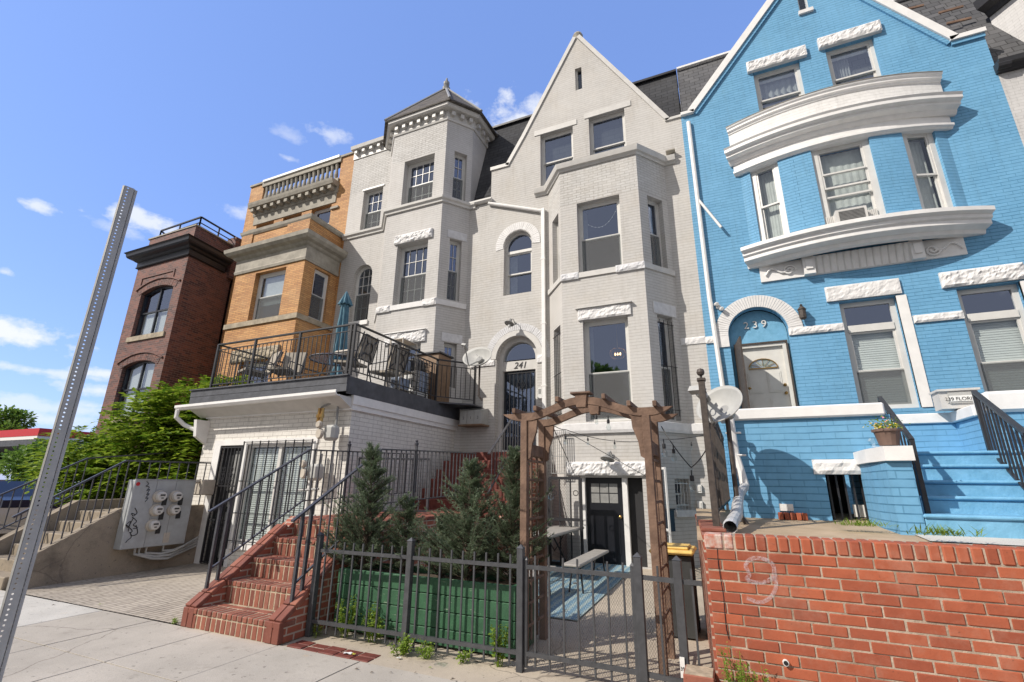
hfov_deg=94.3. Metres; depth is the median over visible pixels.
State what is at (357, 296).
window
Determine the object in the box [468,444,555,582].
conifer
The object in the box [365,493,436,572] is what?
conifer
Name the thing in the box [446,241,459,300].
window
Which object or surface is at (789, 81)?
window
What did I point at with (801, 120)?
brick house
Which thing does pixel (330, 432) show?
gas meters
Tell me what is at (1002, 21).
brick house
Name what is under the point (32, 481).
stair railing
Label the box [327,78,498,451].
brick house
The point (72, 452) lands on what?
leafy tree
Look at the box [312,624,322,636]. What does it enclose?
weed
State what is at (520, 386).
door
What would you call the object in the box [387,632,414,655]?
weed
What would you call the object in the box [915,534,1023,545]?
terrace path
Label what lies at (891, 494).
stair pier
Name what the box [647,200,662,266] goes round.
window
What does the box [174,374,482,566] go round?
garage
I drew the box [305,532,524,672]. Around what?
iron fence
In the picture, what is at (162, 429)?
leafy tree
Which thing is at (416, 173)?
window
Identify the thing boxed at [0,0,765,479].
sky
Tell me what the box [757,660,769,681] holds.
weed
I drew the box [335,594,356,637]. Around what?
weed
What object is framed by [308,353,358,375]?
patio table
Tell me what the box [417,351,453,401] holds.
wooden cabinet
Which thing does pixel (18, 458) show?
tree
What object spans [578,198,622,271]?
window
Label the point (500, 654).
weed
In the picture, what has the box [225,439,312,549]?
window
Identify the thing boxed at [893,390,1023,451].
landing wall
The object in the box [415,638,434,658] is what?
weed
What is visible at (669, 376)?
window
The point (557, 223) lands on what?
window
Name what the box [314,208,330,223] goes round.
window
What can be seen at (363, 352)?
patio chair
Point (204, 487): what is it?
junction box
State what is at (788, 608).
brick wall
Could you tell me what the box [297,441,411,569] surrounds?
conifer
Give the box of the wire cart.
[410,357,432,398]
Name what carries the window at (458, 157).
in the brick house at (417, 167)
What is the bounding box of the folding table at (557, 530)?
[515,525,583,572]
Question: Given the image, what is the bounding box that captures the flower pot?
[865,415,910,445]
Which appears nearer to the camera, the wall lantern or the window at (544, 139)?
the wall lantern
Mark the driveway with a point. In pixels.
(166, 594)
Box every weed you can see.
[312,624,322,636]
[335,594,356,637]
[360,602,384,642]
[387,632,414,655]
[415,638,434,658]
[455,649,473,663]
[488,624,507,666]
[717,641,757,681]
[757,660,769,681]
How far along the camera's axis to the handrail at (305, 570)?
6.28 m
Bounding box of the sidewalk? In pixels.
[0,611,460,681]
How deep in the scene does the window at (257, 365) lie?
14.34 m
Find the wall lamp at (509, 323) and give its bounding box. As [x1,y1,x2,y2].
[504,318,516,327]
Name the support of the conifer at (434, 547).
in the planter box at (503, 612)
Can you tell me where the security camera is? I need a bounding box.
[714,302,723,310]
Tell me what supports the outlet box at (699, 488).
attached to the brick house at (581, 246)
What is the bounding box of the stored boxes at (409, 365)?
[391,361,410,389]
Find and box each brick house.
[95,216,240,498]
[213,152,353,385]
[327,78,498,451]
[460,31,710,569]
[676,0,1023,513]
[940,0,1023,145]
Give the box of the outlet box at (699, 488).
[696,485,701,492]
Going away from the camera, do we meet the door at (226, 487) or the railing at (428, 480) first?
the railing at (428, 480)
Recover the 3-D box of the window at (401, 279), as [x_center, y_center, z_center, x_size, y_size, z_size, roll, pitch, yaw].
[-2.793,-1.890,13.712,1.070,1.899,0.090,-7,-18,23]
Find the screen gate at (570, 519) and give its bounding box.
[548,477,583,566]
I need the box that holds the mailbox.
[665,508,675,531]
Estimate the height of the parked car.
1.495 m
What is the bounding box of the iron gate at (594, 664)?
[524,556,639,681]
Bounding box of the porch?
[720,402,891,520]
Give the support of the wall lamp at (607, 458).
attached to the brick house at (581, 246)
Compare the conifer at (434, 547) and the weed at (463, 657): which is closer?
the weed at (463, 657)
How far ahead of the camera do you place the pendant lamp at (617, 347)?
11.12 m
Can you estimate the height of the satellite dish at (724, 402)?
1.404 m
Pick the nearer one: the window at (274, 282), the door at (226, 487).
the door at (226, 487)
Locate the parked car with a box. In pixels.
[0,481,65,508]
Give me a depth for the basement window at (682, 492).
9.73 m
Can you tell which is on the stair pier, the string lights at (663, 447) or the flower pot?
the flower pot
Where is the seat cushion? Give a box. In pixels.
[334,349,357,359]
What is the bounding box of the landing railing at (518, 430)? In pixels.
[515,411,531,443]
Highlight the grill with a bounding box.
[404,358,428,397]
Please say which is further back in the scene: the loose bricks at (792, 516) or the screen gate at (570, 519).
the screen gate at (570, 519)
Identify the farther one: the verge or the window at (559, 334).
the window at (559, 334)
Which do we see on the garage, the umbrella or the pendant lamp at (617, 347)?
the umbrella
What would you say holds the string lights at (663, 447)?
hanging from the wooden arbor
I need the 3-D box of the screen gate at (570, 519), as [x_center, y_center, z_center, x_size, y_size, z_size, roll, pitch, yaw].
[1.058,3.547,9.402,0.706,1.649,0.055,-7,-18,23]
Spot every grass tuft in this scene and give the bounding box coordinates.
[834,517,897,526]
[906,522,987,536]
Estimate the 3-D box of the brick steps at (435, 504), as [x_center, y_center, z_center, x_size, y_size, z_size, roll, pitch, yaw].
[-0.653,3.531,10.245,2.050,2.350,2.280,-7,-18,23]
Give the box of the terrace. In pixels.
[696,509,1023,546]
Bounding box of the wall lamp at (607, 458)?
[600,451,614,464]
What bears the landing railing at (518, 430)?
on the brick steps at (435, 504)
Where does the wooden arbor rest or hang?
on the patio
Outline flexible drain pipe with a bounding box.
[723,483,748,532]
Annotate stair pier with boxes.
[853,446,927,535]
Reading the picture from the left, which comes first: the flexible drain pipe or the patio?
the patio
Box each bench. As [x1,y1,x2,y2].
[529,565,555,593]
[564,549,608,593]
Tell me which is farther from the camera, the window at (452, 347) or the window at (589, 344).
the window at (452, 347)
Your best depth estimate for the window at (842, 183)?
9.92 m
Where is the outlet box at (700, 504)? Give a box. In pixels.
[697,501,702,508]
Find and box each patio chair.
[234,349,283,384]
[262,351,307,381]
[329,331,377,381]
[366,343,410,391]
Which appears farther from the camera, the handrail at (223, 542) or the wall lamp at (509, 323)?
the wall lamp at (509, 323)
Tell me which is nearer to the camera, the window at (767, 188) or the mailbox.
the mailbox
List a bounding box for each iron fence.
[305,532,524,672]
[632,552,701,681]
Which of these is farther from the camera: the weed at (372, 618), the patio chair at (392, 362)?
the patio chair at (392, 362)
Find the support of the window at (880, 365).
in the brick house at (801, 120)
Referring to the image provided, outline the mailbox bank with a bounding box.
[458,409,488,427]
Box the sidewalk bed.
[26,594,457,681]
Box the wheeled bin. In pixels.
[649,543,700,638]
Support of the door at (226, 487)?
in the garage
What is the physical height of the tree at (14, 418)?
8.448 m
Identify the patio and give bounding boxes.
[315,556,711,681]
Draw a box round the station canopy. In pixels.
[0,428,93,479]
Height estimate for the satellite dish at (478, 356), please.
1.362 m
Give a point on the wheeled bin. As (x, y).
(684, 552)
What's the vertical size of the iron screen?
1.470 m
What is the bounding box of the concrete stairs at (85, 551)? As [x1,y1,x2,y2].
[0,498,266,590]
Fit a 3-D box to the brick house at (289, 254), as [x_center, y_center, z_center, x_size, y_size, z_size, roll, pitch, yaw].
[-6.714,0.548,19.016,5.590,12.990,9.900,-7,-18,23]
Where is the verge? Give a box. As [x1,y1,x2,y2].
[281,633,515,681]
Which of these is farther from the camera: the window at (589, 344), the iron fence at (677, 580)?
the window at (589, 344)
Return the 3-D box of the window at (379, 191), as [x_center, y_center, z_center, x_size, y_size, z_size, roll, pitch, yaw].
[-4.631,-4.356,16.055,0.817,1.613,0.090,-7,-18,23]
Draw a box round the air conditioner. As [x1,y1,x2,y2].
[824,205,877,224]
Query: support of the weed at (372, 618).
on the patio
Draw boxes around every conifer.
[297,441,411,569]
[321,516,383,563]
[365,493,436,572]
[388,513,473,577]
[395,457,513,580]
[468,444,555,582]
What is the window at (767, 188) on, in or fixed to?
in the brick house at (801, 120)
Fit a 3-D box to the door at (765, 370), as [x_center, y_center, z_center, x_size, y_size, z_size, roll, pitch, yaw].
[5.272,1.074,9.820,0.818,1.950,0.130,-7,-18,23]
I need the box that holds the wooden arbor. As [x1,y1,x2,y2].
[503,391,677,675]
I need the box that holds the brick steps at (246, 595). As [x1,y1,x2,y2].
[180,516,372,645]
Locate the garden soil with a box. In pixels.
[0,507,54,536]
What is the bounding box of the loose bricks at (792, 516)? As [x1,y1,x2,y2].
[778,512,807,520]
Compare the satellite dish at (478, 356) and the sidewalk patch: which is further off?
the satellite dish at (478, 356)
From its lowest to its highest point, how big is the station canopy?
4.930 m
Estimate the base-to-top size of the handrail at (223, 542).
1.908 m
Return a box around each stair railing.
[0,452,168,529]
[7,460,252,560]
[487,419,515,493]
[877,396,930,513]
[971,390,1023,489]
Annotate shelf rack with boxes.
[386,338,417,393]
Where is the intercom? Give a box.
[538,388,541,398]
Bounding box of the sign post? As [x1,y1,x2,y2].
[0,185,137,681]
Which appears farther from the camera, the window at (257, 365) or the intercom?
the window at (257, 365)
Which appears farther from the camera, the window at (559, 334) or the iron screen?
the window at (559, 334)
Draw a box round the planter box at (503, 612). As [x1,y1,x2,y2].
[333,563,536,657]
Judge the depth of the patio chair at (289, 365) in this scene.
10.87 m
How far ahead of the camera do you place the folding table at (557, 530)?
8.94 m
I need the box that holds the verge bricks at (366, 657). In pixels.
[287,640,380,662]
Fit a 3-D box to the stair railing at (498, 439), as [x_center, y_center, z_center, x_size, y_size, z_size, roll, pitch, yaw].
[-0.192,2.316,10.132,0.045,1.804,1.620,-5,-18,19]
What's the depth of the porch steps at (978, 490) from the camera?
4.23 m
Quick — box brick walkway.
[300,509,496,570]
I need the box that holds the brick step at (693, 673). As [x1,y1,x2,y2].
[683,664,715,681]
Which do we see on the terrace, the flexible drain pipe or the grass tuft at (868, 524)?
the grass tuft at (868, 524)
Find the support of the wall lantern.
attached to the brick house at (801, 120)
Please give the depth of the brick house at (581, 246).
11.74 m
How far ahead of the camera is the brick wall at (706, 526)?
4.02 m
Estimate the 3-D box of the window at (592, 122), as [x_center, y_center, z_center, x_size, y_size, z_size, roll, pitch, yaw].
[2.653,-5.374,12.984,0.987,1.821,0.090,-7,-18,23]
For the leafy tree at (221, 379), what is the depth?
12.63 m
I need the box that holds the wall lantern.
[797,304,806,319]
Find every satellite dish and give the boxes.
[461,343,491,400]
[688,385,748,524]
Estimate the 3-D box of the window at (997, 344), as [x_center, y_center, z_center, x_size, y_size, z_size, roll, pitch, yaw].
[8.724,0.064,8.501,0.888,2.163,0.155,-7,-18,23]
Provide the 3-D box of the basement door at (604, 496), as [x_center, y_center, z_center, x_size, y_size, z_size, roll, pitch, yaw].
[1.903,3.636,9.664,0.770,1.634,0.110,-7,-18,23]
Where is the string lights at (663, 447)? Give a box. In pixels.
[550,413,704,499]
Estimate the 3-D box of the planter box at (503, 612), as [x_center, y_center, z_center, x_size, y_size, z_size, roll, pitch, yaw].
[-0.879,2.893,5.243,2.240,0.614,0.570,-7,-18,23]
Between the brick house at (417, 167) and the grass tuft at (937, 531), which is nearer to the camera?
the grass tuft at (937, 531)
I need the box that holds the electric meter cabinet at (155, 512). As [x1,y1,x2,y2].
[113,479,198,559]
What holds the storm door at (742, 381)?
in the brick house at (801, 120)
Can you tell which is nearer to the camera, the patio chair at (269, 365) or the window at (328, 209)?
the patio chair at (269, 365)
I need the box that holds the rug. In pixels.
[538,560,629,620]
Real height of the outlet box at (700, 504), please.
0.160 m
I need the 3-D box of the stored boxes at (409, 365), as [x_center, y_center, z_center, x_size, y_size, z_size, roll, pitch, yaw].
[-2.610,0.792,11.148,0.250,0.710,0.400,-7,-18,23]
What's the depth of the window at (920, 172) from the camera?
9.52 m
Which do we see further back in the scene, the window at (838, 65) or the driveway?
the window at (838, 65)
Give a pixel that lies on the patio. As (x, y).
(540, 673)
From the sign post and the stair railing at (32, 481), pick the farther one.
the stair railing at (32, 481)
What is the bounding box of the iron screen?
[696,368,730,525]
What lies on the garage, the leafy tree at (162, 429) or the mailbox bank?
the mailbox bank
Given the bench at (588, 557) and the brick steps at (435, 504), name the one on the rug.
the bench at (588, 557)
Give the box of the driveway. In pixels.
[26,563,226,624]
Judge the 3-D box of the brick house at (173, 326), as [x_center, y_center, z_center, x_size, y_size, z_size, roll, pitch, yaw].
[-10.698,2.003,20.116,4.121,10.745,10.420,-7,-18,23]
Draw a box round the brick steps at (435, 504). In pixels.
[414,451,538,571]
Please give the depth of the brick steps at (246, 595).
5.55 m
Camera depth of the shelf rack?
11.24 m
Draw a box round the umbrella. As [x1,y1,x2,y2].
[330,291,352,374]
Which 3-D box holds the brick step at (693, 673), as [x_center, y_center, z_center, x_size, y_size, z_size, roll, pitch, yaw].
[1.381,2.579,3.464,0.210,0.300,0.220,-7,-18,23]
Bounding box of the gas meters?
[295,403,338,515]
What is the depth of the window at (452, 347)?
12.80 m
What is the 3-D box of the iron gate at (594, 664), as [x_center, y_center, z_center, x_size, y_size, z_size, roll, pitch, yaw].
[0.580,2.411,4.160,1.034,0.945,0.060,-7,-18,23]
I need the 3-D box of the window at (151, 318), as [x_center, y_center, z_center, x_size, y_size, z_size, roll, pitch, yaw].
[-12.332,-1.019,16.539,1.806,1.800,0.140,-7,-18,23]
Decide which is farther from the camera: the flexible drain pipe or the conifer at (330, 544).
the conifer at (330, 544)
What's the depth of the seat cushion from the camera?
10.22 m
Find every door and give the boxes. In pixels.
[199,446,242,564]
[504,370,535,449]
[586,478,625,564]
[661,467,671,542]
[734,336,751,408]
[743,346,791,407]
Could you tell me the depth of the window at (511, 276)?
13.22 m
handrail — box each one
[204,441,418,588]
[289,440,475,602]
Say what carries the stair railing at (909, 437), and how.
on the porch steps at (978, 490)
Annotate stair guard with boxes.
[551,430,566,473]
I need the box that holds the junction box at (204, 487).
[194,479,215,494]
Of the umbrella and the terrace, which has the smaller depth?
the terrace
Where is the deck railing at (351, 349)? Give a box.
[209,323,476,403]
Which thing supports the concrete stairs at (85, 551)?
on the ground
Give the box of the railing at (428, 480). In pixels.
[352,457,430,511]
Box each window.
[115,361,154,416]
[135,286,172,335]
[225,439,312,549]
[241,362,265,383]
[252,270,285,319]
[308,269,327,321]
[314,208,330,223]
[352,266,371,321]
[363,189,382,228]
[390,345,420,387]
[397,243,427,304]
[405,158,434,203]
[444,344,454,387]
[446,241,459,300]
[452,154,464,199]
[506,233,531,294]
[542,129,573,185]
[553,330,561,423]
[557,223,558,277]
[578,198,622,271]
[584,318,632,421]
[590,111,626,154]
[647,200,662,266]
[657,317,680,420]
[674,479,684,508]
[750,163,789,240]
[753,63,804,110]
[811,139,885,221]
[826,39,880,85]
[839,298,918,408]
[902,133,952,208]
[957,284,1023,391]
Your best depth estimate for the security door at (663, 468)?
8.33 m
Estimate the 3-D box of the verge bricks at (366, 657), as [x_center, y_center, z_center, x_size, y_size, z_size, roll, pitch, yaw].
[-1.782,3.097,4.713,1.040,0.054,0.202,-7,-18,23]
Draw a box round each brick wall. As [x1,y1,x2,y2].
[695,514,730,681]
[704,532,1023,681]
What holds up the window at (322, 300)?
in the brick house at (289, 254)
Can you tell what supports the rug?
on the patio
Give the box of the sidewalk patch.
[0,590,102,626]
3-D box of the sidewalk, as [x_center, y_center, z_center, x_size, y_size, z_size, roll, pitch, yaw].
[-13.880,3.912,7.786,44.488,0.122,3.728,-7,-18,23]
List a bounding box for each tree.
[0,404,37,468]
[0,438,74,480]
[8,425,142,506]
[53,377,216,505]
[185,374,253,430]
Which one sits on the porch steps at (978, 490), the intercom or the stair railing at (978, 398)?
the stair railing at (978, 398)
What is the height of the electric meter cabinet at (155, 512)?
1.434 m
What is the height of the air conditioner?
0.350 m
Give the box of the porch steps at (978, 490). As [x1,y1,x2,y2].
[911,450,1023,538]
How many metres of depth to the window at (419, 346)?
12.96 m
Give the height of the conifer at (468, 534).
1.466 m
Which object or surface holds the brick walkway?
on the ground
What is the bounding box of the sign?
[929,387,979,410]
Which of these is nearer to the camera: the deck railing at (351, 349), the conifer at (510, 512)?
the conifer at (510, 512)
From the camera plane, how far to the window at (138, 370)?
15.96 m
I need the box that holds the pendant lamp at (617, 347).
[610,326,625,359]

